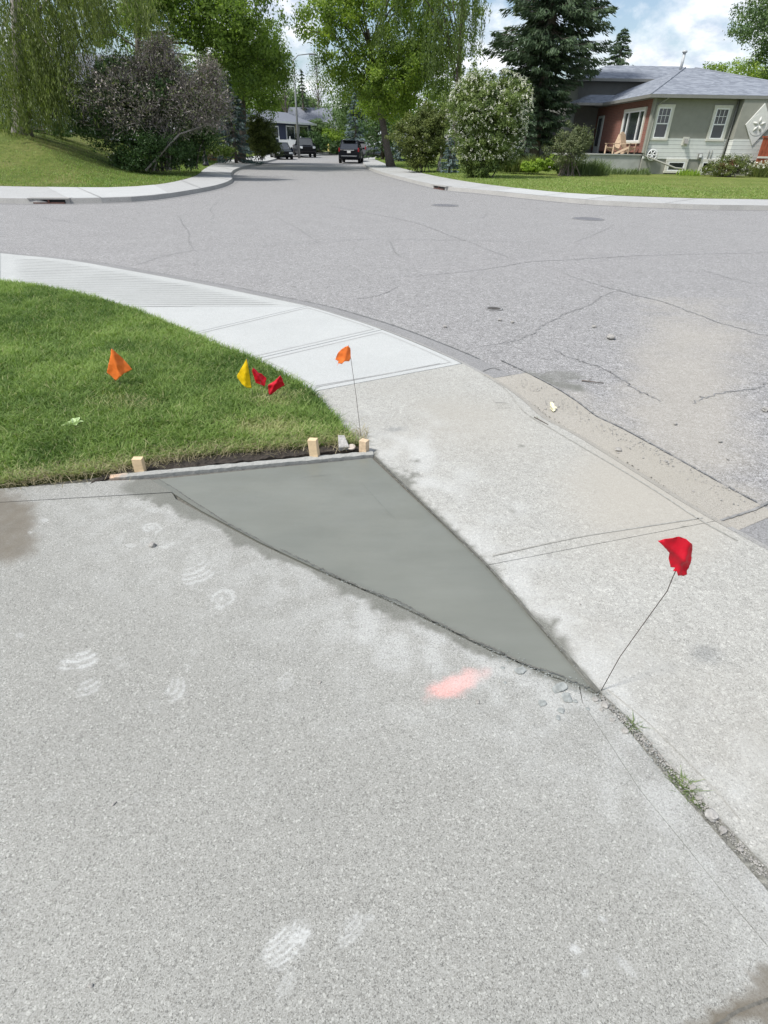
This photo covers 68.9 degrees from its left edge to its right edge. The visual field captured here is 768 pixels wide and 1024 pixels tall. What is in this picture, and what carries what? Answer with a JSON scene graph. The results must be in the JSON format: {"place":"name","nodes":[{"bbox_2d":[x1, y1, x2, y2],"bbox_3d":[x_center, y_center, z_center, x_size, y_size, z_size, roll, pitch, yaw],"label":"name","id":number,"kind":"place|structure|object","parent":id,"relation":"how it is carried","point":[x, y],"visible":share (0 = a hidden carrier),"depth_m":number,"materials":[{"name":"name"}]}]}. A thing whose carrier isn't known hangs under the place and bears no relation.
{"place":"outdoors","nodes":[
{"label":"outdoors","id":0,"kind":"place"},
{"bbox_2d":[0,479,172,502],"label":"driveway","id":1,"kind":"structure","parent":0,"point":[94,489],"depth_m":2.85,"materials":[{"name":"concrete"}]},
{"bbox_2d":[48,185,166,197],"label":"sidewalk","id":2,"kind":"structure","parent":0,"point":[78,192],"depth_m":17.89,"materials":[{"name":"concrete"}]},
{"bbox_2d":[0,253,304,306],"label":"sidewalk","id":3,"kind":"structure","parent":0,"point":[10,264],"depth_m":6.87,"materials":[{"name":"concrete"}]},
{"bbox_2d":[0,278,361,488],"bbox_3d":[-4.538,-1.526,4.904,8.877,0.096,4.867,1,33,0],"label":"lawn","id":4,"kind":"structure","parent":0,"point":[81,477],"depth_m":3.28,"materials":[{"name":"plant"}]},
{"bbox_2d":[107,348,131,383],"bbox_3d":[-1.819,-0.940,3.853,0.180,0.379,0.030,1,33,0],"label":"marking flag","id":5,"kind":"object","parent":4,"relation":"on","point":[118,366],"visible":0.99,"depth_m":3.82,"materials":[{"name":"orange plastic"}]},
{"bbox_2d":[0,417,372,490],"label":"dry grass","id":6,"kind":"structure","parent":4,"relation":"on","point":[154,461],"depth_m":3.12,"materials":[{"name":"plant"}]},
{"bbox_2d":[237,359,252,396],"bbox_3d":[-0.935,-0.853,3.756,0.089,0.363,0.022,1,33,0],"label":"marking flag","id":7,"kind":"object","parent":4,"relation":"on","point":[243,376],"visible":0.99,"depth_m":3.73,"materials":[{"name":"yellow plastic"}]},
{"bbox_2d":[0,128,396,186],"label":"lawn","id":8,"kind":"structure","parent":0,"point":[11,145],"depth_m":23.28,"materials":[{"name":"plant"}]},
{"bbox_2d":[0,117,131,138],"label":"hedge","id":9,"kind":"object","parent":8,"relation":"on","point":[67,133],"visible":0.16,"depth_m":28.61,"materials":[{"name":"green plant"}]},
{"bbox_2d":[0,51,161,139],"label":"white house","id":10,"kind":"structure","parent":8,"relation":"on","point":[71,82],"depth_m":37.27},
{"bbox_2d":[0,0,180,140],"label":"willow tree","id":11,"kind":"object","parent":8,"relation":"on","point":[30,88],"visible":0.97,"depth_m":22.83,"materials":[{"name":"green plant"}]},
{"bbox_2d":[55,21,240,171],"bbox_3d":[-10.451,-18.028,24.492,8.392,5.404,5.390,1,33,0],"label":"lilac bush","id":12,"kind":"object","parent":8,"relation":"on","point":[155,91],"visible":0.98,"depth_m":24.07,"materials":[{"name":"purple plant"}]},
{"bbox_2d":[48,0,298,107],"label":"elm tree","id":13,"kind":"object","parent":8,"relation":"on","point":[198,23],"visible":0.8,"depth_m":32.47,"materials":[{"name":"green plant"}]},
{"bbox_2d":[173,122,223,168],"bbox_3d":[-9.543,-18.530,28.005,2.979,2.375,2.138,1,33,0],"label":"dark shrub","id":14,"kind":"object","parent":8,"relation":"on","point":[206,141],"visible":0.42,"depth_m":27.86,"materials":[{"name":"green plant"}]},
{"bbox_2d":[175,39,259,137],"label":"background tree","id":15,"kind":"object","parent":8,"relation":"on","point":[248,110],"visible":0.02,"depth_m":62.18,"materials":[{"name":"green plant"}]},
{"bbox_2d":[205,144,236,158],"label":"garden flowers","id":16,"kind":"object","parent":8,"relation":"on","point":[224,150],"visible":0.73,"depth_m":38.94,"materials":[{"name":"green plant"}]},
{"bbox_2d":[199,8,299,161],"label":"elm tree","id":17,"kind":"object","parent":8,"relation":"on","point":[258,108],"visible":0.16,"depth_m":41.83,"materials":[{"name":"green plant"}]},
{"bbox_2d":[214,109,316,152],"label":"blue house","id":18,"kind":"structure","parent":8,"relation":"on","point":[285,126],"depth_m":73.11,"materials":[{"name":"blue"}]},
{"bbox_2d":[274,35,301,112],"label":"bare tree","id":19,"kind":"object","parent":8,"relation":"on","point":[286,108],"visible":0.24,"depth_m":80.43,"materials":[{"name":"green plant"}]},
{"bbox_2d":[298,69,310,110],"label":"spruce tree","id":20,"kind":"object","parent":8,"relation":"on","point":[302,102],"visible":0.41,"depth_m":83.54,"materials":[{"name":"green plant"}]},
{"bbox_2d":[288,107,333,149],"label":"blue house","id":21,"kind":"structure","parent":8,"relation":"on","point":[308,114],"depth_m":84.17,"materials":[{"name":"blue"}]},
{"bbox_2d":[299,51,333,150],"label":"bare tree","id":22,"kind":"object","parent":8,"relation":"on","point":[312,60],"visible":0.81,"depth_m":87.44,"materials":[{"name":"green plant"}]},
{"bbox_2d":[0,150,396,197],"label":"sidewalk","id":23,"kind":"structure","parent":0,"point":[201,179],"depth_m":21.46,"materials":[{"name":"concrete"}]},
{"bbox_2d":[238,112,284,160],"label":"round shrub","id":24,"kind":"object","parent":23,"relation":"on","point":[263,140],"visible":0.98,"depth_m":44.44,"materials":[{"name":"green plant"}]},
{"bbox_2d":[293,128,331,152],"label":"hedge","id":25,"kind":"object","parent":23,"relation":"on","point":[318,141],"visible":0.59,"depth_m":75.22,"materials":[{"name":"green plant"}]},
{"bbox_2d":[309,118,336,152],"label":"round shrub","id":26,"kind":"object","parent":23,"relation":"on","point":[319,126],"visible":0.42,"depth_m":80.22,"materials":[{"name":"green plant"}]},
{"bbox_2d":[318,127,344,153],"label":"yellow shrub","id":27,"kind":"object","parent":23,"relation":"on","point":[333,135],"visible":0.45,"depth_m":79.00,"materials":[{"name":"green plant"}]},
{"bbox_2d":[136,306,305,332],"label":"sidewalk","id":28,"kind":"structure","parent":0,"point":[201,318],"depth_m":5.78,"materials":[{"name":"concrete"}]},
{"bbox_2d":[196,306,381,358],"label":"sidewalk","id":29,"kind":"structure","parent":0,"point":[289,329],"depth_m":5.29,"materials":[{"name":"concrete"}]},
{"bbox_2d":[14,453,596,695],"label":"subgrade","id":30,"kind":"structure","parent":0,"point":[93,479],"depth_m":2.96,"materials":[{"name":"soil"}]},
{"bbox_2d":[90,441,358,483],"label":"soil","id":31,"kind":"structure","parent":30,"relation":"on","point":[244,457],"depth_m":3.17,"materials":[{"name":"soil"}]},
{"bbox_2d":[131,457,146,471],"bbox_3d":[-1.312,-0.219,3.021,0.052,0.164,0.036,0,33,-2],"label":"wooden stake","id":32,"kind":"object","parent":31,"relation":"on","point":[138,463],"visible":0.56,"depth_m":2.98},
{"bbox_2d":[307,438,319,456],"bbox_3d":[-0.394,-0.328,3.184,0.050,0.191,0.038,4,33,12],"label":"wooden stake","id":33,"kind":"object","parent":31,"relation":"on","point":[313,446],"visible":0.56,"depth_m":3.14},
{"bbox_2d":[110,451,373,480],"bbox_3d":[-0.756,-0.253,3.104,1.419,0.044,0.040,-6,34,-11],"label":"form board","id":34,"kind":"object","parent":30,"relation":"on","point":[239,466],"visible":0.88,"depth_m":3.08,"materials":[{"name":"wood"}]},
{"bbox_2d":[152,458,595,693],"bbox_3d":[-0.021,0.046,2.685,2.357,0.022,0.945,23,39,30],"label":"fresh concrete","id":35,"kind":"object","parent":30,"relation":"on","point":[403,545],"visible":0.98,"depth_m":2.54,"materials":[{"name":"concrete"}]},
{"bbox_2d":[374,456,599,690],"bbox_3d":[0.343,0.131,2.526,0.043,0.001,1.800,-14,36,-21],"label":"grout seam","id":36,"kind":"object","parent":35,"relation":"on","point":[554,641],"visible":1,"depth_m":2.25,"materials":[{"name":"concrete"}]},
{"bbox_2d":[378,593,597,691],"bbox_3d":[0.335,0.461,2.028,0.870,0.001,0.036,20,38,27],"label":"grout seam","id":37,"kind":"object","parent":35,"relation":"on","point":[494,648],"visible":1,"depth_m":2.00,"materials":[{"name":"concrete"}]},
{"bbox_2d":[597,694,767,890],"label":"joint fill","id":38,"kind":"object","parent":30,"relation":"on","point":[761,878],"visible":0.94,"depth_m":1.50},
{"bbox_2d":[597,696,767,881],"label":"grit","id":39,"kind":"object","parent":38,"relation":"on","point":[706,806],"visible":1,"depth_m":1.58,"materials":[{"name":"gravel"}]},
{"bbox_2d":[663,768,713,803],"bbox_3d":[0.849,0.772,1.577,0.115,0.028,0.114,-21,39,-30],"label":"weed","id":40,"kind":"object","parent":38,"relation":"on","point":[680,782],"visible":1,"depth_m":1.58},
{"bbox_2d":[262,330,460,390],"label":"sidewalk","id":41,"kind":"structure","parent":0,"point":[378,353],"depth_m":4.61,"materials":[{"name":"concrete"}]},
{"bbox_2d":[0,493,767,1023],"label":"driveway","id":42,"kind":"structure","parent":0,"point":[388,819],"depth_m":1.49,"materials":[{"name":"concrete"}]},
{"bbox_2d":[489,651,669,774],"bbox_3d":[0.625,0.594,1.836,0.660,0.003,0.200,28,42,35],"label":"grit","id":43,"kind":"object","parent":42,"relation":"on","point":[591,700],"visible":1,"depth_m":1.83,"materials":[{"name":"gravel"}]},
{"bbox_2d":[715,997,767,1023],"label":"crack line","id":44,"kind":"object","parent":42,"relation":"on","point":[741,1009],"visible":1,"depth_m":1.17,"materials":[{"name":"concrete"}]},
{"bbox_2d":[0,154,767,546],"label":"road","id":45,"kind":"structure","parent":0,"point":[674,358],"depth_m":8.26,"materials":[{"name":"asphalt"}]},
{"bbox_2d":[27,197,71,203],"bbox_3d":[-9.408,-8.783,15.796,1.103,0.140,0.325,-3,34,-6],"label":"storm drain","id":46,"kind":"object","parent":45,"relation":"on","point":[64,200],"visible":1,"depth_m":15.71,"materials":[{"name":"concrete"}]},
{"bbox_2d":[0,154,334,203],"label":"curb","id":47,"kind":"structure","parent":45,"relation":"on","point":[106,200],"depth_m":16.72,"materials":[{"name":"concrete"}]},
{"bbox_2d":[0,154,336,203],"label":"gutter","id":48,"kind":"object","parent":45,"relation":"on","point":[235,180],"visible":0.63,"depth_m":20.22,"materials":[{"name":"concrete"}]},
{"bbox_2d":[0,252,510,377],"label":"gutter","id":49,"kind":"object","parent":45,"relation":"on","point":[478,364],"visible":0.54,"depth_m":5.70,"materials":[{"name":"concrete"}]},
{"bbox_2d":[0,251,478,357],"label":"gutter joint","id":50,"kind":"object","parent":49,"relation":"on","point":[297,299],"visible":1,"depth_m":6.33,"materials":[{"name":"concrete"}]},
{"bbox_2d":[25,255,485,373],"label":"curb","id":51,"kind":"structure","parent":45,"relation":"on","point":[353,319],"depth_m":5.40,"materials":[{"name":"concrete"}]},
{"bbox_2d":[270,142,292,159],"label":"parked car","id":52,"kind":"object","parent":45,"relation":"on","point":[287,152],"visible":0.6,"depth_m":56.41,"materials":[{"name":"black paint"}]},
{"bbox_2d":[293,53,314,157],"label":"street lamp","id":53,"kind":"object","parent":45,"relation":"on","point":[298,144],"visible":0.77,"depth_m":57.03,"materials":[{"name":"metal"}]},
{"bbox_2d":[293,138,315,157],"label":"pickup truck","id":54,"kind":"object","parent":45,"relation":"on","point":[307,146],"visible":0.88,"depth_m":64.59,"materials":[{"name":"black paint"}]},
{"bbox_2d":[338,139,364,162],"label":"parked car","id":55,"kind":"object","parent":45,"relation":"on","point":[349,149],"visible":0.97,"depth_m":48.40,"materials":[{"name":"black paint"}]},
{"bbox_2d":[360,160,767,210],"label":"gutter","id":56,"kind":"object","parent":45,"relation":"on","point":[361,163],"visible":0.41,"depth_m":19.20,"materials":[{"name":"concrete"}]},
{"bbox_2d":[363,163,767,209],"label":"curb","id":57,"kind":"structure","parent":45,"relation":"on","point":[656,205],"depth_m":17.81,"materials":[{"name":"concrete"}]},
{"bbox_2d":[484,374,731,526],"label":"curb","id":58,"kind":"structure","parent":45,"relation":"on","point":[536,410],"depth_m":3.23,"materials":[{"name":"concrete"}]},
{"bbox_2d":[495,373,767,529],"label":"gutter","id":59,"kind":"object","parent":45,"relation":"on","point":[704,496],"visible":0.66,"depth_m":3.36,"materials":[{"name":"concrete"}]},
{"bbox_2d":[502,360,756,501],"bbox_3d":[1.484,-0.686,3.892,0.077,0.001,2.465,-12,35,-18],"label":"gutter joint","id":60,"kind":"object","parent":59,"relation":"on","point":[631,432],"visible":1,"depth_m":3.63,"materials":[{"name":"concrete"}]},
{"bbox_2d":[510,376,760,511],"bbox_3d":[1.459,-0.547,3.671,0.369,0.006,2.146,-14,36,-22],"label":"grit","id":61,"kind":"object","parent":59,"relation":"on","point":[638,442],"visible":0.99,"depth_m":3.50,"materials":[{"name":"gravel"}]},
{"bbox_2d":[739,517,767,545],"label":"gutter","id":62,"kind":"object","parent":45,"relation":"on","point":[758,531],"visible":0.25,"depth_m":2.73,"materials":[{"name":"concrete"}]},
{"bbox_2d":[0,0,767,146],"label":"sky","id":63,"kind":"structure","parent":0,"point":[659,31],"materials":[{"name":"white"}]},
{"bbox_2d":[314,364,713,567],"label":"sidewalk","id":64,"kind":"structure","parent":0,"point":[470,462],"depth_m":3.10,"materials":[{"name":"concrete"}]},
{"bbox_2d":[335,345,360,434],"bbox_3d":[-0.202,-0.657,3.246,0.146,0.619,0.016,1,33,0],"label":"marking flag","id":65,"kind":"object","parent":64,"relation":"on","point":[343,354],"visible":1,"depth_m":3.11,"materials":[{"name":"orange plastic"}]},
{"bbox_2d":[493,517,702,555],"bbox_3d":[1.007,0.103,2.589,1.119,0.001,0.029,-9,35,-14],"label":"tooled line","id":66,"kind":"object","parent":64,"relation":"on","point":[594,534],"visible":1,"depth_m":2.59,"materials":[{"name":"concrete"}]},
{"bbox_2d":[480,372,737,540],"bbox_3d":[1.138,-0.475,3.468,0.122,0.001,2.381,-11,35,-18],"label":"tooled line","id":67,"kind":"object","parent":64,"relation":"on","point":[613,464],"visible":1,"depth_m":3.12,"materials":[{"name":"concrete"}]},
{"bbox_2d":[499,188,614,198],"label":"sidewalk","id":68,"kind":"structure","parent":0,"point":[553,194],"depth_m":19.53,"materials":[{"name":"concrete"}]},
{"bbox_2d":[363,157,767,205],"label":"sidewalk","id":69,"kind":"structure","parent":0,"point":[405,173],"depth_m":21.61,"materials":[{"name":"concrete"}]},
{"bbox_2d":[375,152,767,198],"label":"lawn","id":70,"kind":"structure","parent":0,"point":[738,181],"depth_m":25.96,"materials":[{"name":"plant"}]},
{"bbox_2d":[363,57,396,159],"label":"spruce tree","id":71,"kind":"object","parent":70,"relation":"on","point":[381,155],"visible":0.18,"depth_m":55.16,"materials":[{"name":"green plant"}]},
{"bbox_2d":[287,0,492,166],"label":"maple tree","id":72,"kind":"object","parent":70,"relation":"on","point":[350,16],"visible":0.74,"depth_m":34.87,"materials":[{"name":"green plant"}]},
{"bbox_2d":[352,106,451,159],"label":"background tree","id":73,"kind":"object","parent":70,"relation":"on","point":[378,139],"visible":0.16,"depth_m":52.45,"materials":[{"name":"green plant"}]},
{"bbox_2d":[384,98,451,172],"bbox_3d":[2.086,-21.153,31.537,3.966,3.491,3.064,-13,36,-21],"label":"olive shrub","id":74,"kind":"object","parent":70,"relation":"on","point":[423,141],"visible":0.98,"depth_m":31.05,"materials":[{"name":"green plant"}]},
{"bbox_2d":[370,0,491,166],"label":"birch tree","id":75,"kind":"object","parent":70,"relation":"on","point":[459,41],"visible":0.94,"depth_m":32.67,"materials":[{"name":"green plant"}]},
{"bbox_2d":[411,69,467,158],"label":"background tree","id":76,"kind":"object","parent":70,"relation":"on","point":[430,99],"visible":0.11,"depth_m":55.90,"materials":[{"name":"green plant"}]},
{"bbox_2d":[439,135,459,172],"bbox_3d":[3.644,-19.572,30.721,1.232,1.950,1.138,7,34,10],"label":"blue spruce tree","id":77,"kind":"object","parent":70,"relation":"on","point":[448,154],"visible":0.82,"depth_m":30.83,"materials":[{"name":"green plant"}]},
{"bbox_2d":[434,61,534,177],"bbox_3d":[4.781,-18.522,26.599,4.083,4.601,4.187,-28,43,-36],"label":"lilac bush","id":78,"kind":"object","parent":70,"relation":"on","point":[486,112],"visible":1,"depth_m":26.00,"materials":[{"name":"green plant"}]},
{"bbox_2d":[498,153,546,172],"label":"bed plants","id":79,"kind":"object","parent":70,"relation":"on","point":[516,168],"visible":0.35,"depth_m":31.52,"materials":[{"name":"green plant"}]},
{"bbox_2d":[511,102,538,160],"bbox_3d":[8.696,-23.053,34.627,2.194,4.004,2.322,-13,36,-20],"label":"spruce tree","id":80,"kind":"object","parent":70,"relation":"on","point":[531,142],"visible":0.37,"depth_m":34.31,"materials":[{"name":"green plant"}]},
{"bbox_2d":[520,154,561,172],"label":"day lilies","id":81,"kind":"object","parent":70,"relation":"on","point":[539,165],"visible":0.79,"depth_m":30.56,"materials":[{"name":"green plant"}]},
{"bbox_2d":[482,0,621,157],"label":"spruce tree","id":82,"kind":"object","parent":70,"relation":"on","point":[542,35],"visible":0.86,"depth_m":34.87,"materials":[{"name":"green plant"}]},
{"bbox_2d":[541,120,595,175],"bbox_3d":[9.405,-18.723,28.869,2.677,2.464,2.035,15,36,20],"label":"mock orange bush","id":83,"kind":"object","parent":70,"relation":"on","point":[574,139],"visible":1,"depth_m":28.69,"materials":[{"name":"grey plant"}]},
{"bbox_2d":[556,155,614,174],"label":"tall grass","id":84,"kind":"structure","parent":70,"relation":"on","point":[594,168],"depth_m":29.90,"materials":[{"name":"plant"}]},
{"bbox_2d":[604,28,633,66],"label":"spruce tree","id":85,"kind":"object","parent":70,"relation":"on","point":[616,59],"visible":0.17,"depth_m":50.81,"materials":[{"name":"green plant"}]},
{"bbox_2d":[609,166,651,174],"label":"tall grass","id":86,"kind":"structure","parent":70,"relation":"on","point":[636,171],"depth_m":31.36,"materials":[{"name":"plant"}]},
{"bbox_2d":[543,50,767,175],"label":"bungalow","id":87,"kind":"object","parent":70,"relation":"on","point":[677,118],"visible":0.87,"depth_m":32.28,"materials":[{"name":"grey paint"}]},
{"bbox_2d":[592,115,604,152],"bbox_3d":[15.013,-26.392,39.204,0.125,2.200,1.150,1,33,0],"label":"door","id":88,"kind":"structure","parent":87,"relation":"in","point":[599,129],"depth_m":39.06,"materials":[{"name":"black glass"}]},
{"bbox_2d":[614,131,636,153],"bbox_3d":[14.237,-21.626,32.851,0.760,1.155,1.005,-20,39,-29],"label":"garden chair","id":89,"kind":"object","parent":87,"relation":"on","point":[623,143],"visible":0.98,"depth_m":32.90,"materials":[{"name":"brown wood"}]},
{"bbox_2d":[620,107,647,142],"bbox_3d":[14.961,-23.277,33.771,0.110,1.740,3.600,1,33,0],"label":"window","id":90,"kind":"structure","parent":87,"relation":"in","point":[633,121],"depth_m":33.51,"materials":[{"name":"white paint"}]},
{"bbox_2d":[650,104,675,139],"bbox_3d":[15.593,-21.826,31.386,1.020,1.660,0.110,1,33,0],"label":"window","id":91,"kind":"structure","parent":87,"relation":"in","point":[664,114],"depth_m":31.37,"materials":[{"name":"white paint"}]},
{"bbox_2d":[663,159,688,172],"bbox_3d":[16.945,-20.093,32.514,1.250,0.700,0.110,1,33,0],"label":"window","id":92,"kind":"structure","parent":87,"relation":"in","point":[682,163],"depth_m":32.50,"materials":[{"name":"white paint"}]},
{"bbox_2d":[705,105,733,140],"bbox_3d":[18.792,-21.775,31.386,1.020,1.660,0.110,1,33,0],"label":"window","id":93,"kind":"structure","parent":87,"relation":"in","point":[721,115],"depth_m":31.37,"materials":[{"name":"white paint"}]},
{"bbox_2d":[745,103,767,145],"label":"wall plaque","id":94,"kind":"object","parent":87,"relation":"attached to","point":[756,124],"depth_m":30.96,"materials":[{"name":"white"}]},
{"bbox_2d":[700,153,759,176],"bbox_3d":[19.002,-19.050,30.766,3.030,1.187,2.589,1,33,0],"label":"rose bush","id":95,"kind":"object","parent":70,"relation":"on","point":[740,167],"visible":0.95,"depth_m":30.43,"materials":[{"name":"green plant"}]},
{"bbox_2d":[702,50,767,79],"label":"leafy tree","id":96,"kind":"object","parent":70,"relation":"on","point":[754,72],"visible":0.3,"depth_m":46.17,"materials":[{"name":"green plant"}]},
{"bbox_2d":[722,0,767,78],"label":"poplar tree","id":97,"kind":"object","parent":70,"relation":"on","point":[744,31],"visible":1,"depth_m":39.64,"materials":[{"name":"green plant"}]},
{"bbox_2d":[745,158,767,176],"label":"daisies","id":98,"kind":"object","parent":70,"relation":"on","point":[762,171],"visible":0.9,"depth_m":30.73,"materials":[{"name":"white plant"}]},
{"bbox_2d":[755,136,767,165],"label":"red fence","id":99,"kind":"object","parent":70,"relation":"on","point":[762,153],"visible":0.52,"depth_m":31.11,"materials":[{"name":"brown wood"}]},
{"bbox_2d":[488,521,767,871],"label":"sidewalk","id":100,"kind":"structure","parent":0,"point":[688,679],"depth_m":2.04,"materials":[{"name":"concrete"}]},
{"bbox_2d":[601,536,691,690],"bbox_3d":[0.780,0.354,1.682,0.135,0.679,0.024,1,33,0],"label":"marking flag","id":101,"kind":"object","parent":100,"relation":"on","point":[679,549],"visible":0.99,"depth_m":1.53,"materials":[{"name":"red plastic"}]},
{"bbox_2d":[608,690,739,818],"bbox_3d":[0.855,0.702,1.677,0.024,0.001,0.476,-15,37,-22],"label":"tooled line","id":102,"kind":"object","parent":100,"relation":"on","point":[679,753],"visible":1,"depth_m":1.66,"materials":[{"name":"concrete"}]},
{"bbox_2d":[579,686,767,945],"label":"driveway","id":103,"kind":"structure","parent":0,"point":[742,888],"depth_m":1.48,"materials":[{"name":"concrete"}]},
{"label":"ground","id":104,"kind":"structure","parent":0,"visible":0},
{"bbox_2d":[212,73,264,164],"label":"blue spruce tree","id":105,"kind":"object","parent":104,"relation":"on","point":[237,111],"visible":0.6,"depth_m":40.51,"materials":[{"name":"green plant"}]},
{"bbox_2d":[245,89,294,111],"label":"background tree","id":106,"kind":"object","parent":104,"relation":"on","point":[281,109],"visible":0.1,"depth_m":83.77,"materials":[{"name":"green plant"}]},
{"bbox_2d":[277,84,324,107],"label":"background tree","id":107,"kind":"object","parent":104,"relation":"on","point":[298,96],"visible":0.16,"depth_m":95.59,"materials":[{"name":"green plant"}]},
{"bbox_2d":[315,67,373,140],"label":"background tree","id":108,"kind":"object","parent":104,"relation":"on","point":[345,107],"visible":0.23,"depth_m":76.23,"materials":[{"name":"green plant"}]},
{"bbox_2d":[345,87,368,155],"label":"blue spruce tree","id":109,"kind":"object","parent":104,"relation":"on","point":[356,134],"visible":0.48,"depth_m":70.54,"materials":[{"name":"green plant"}]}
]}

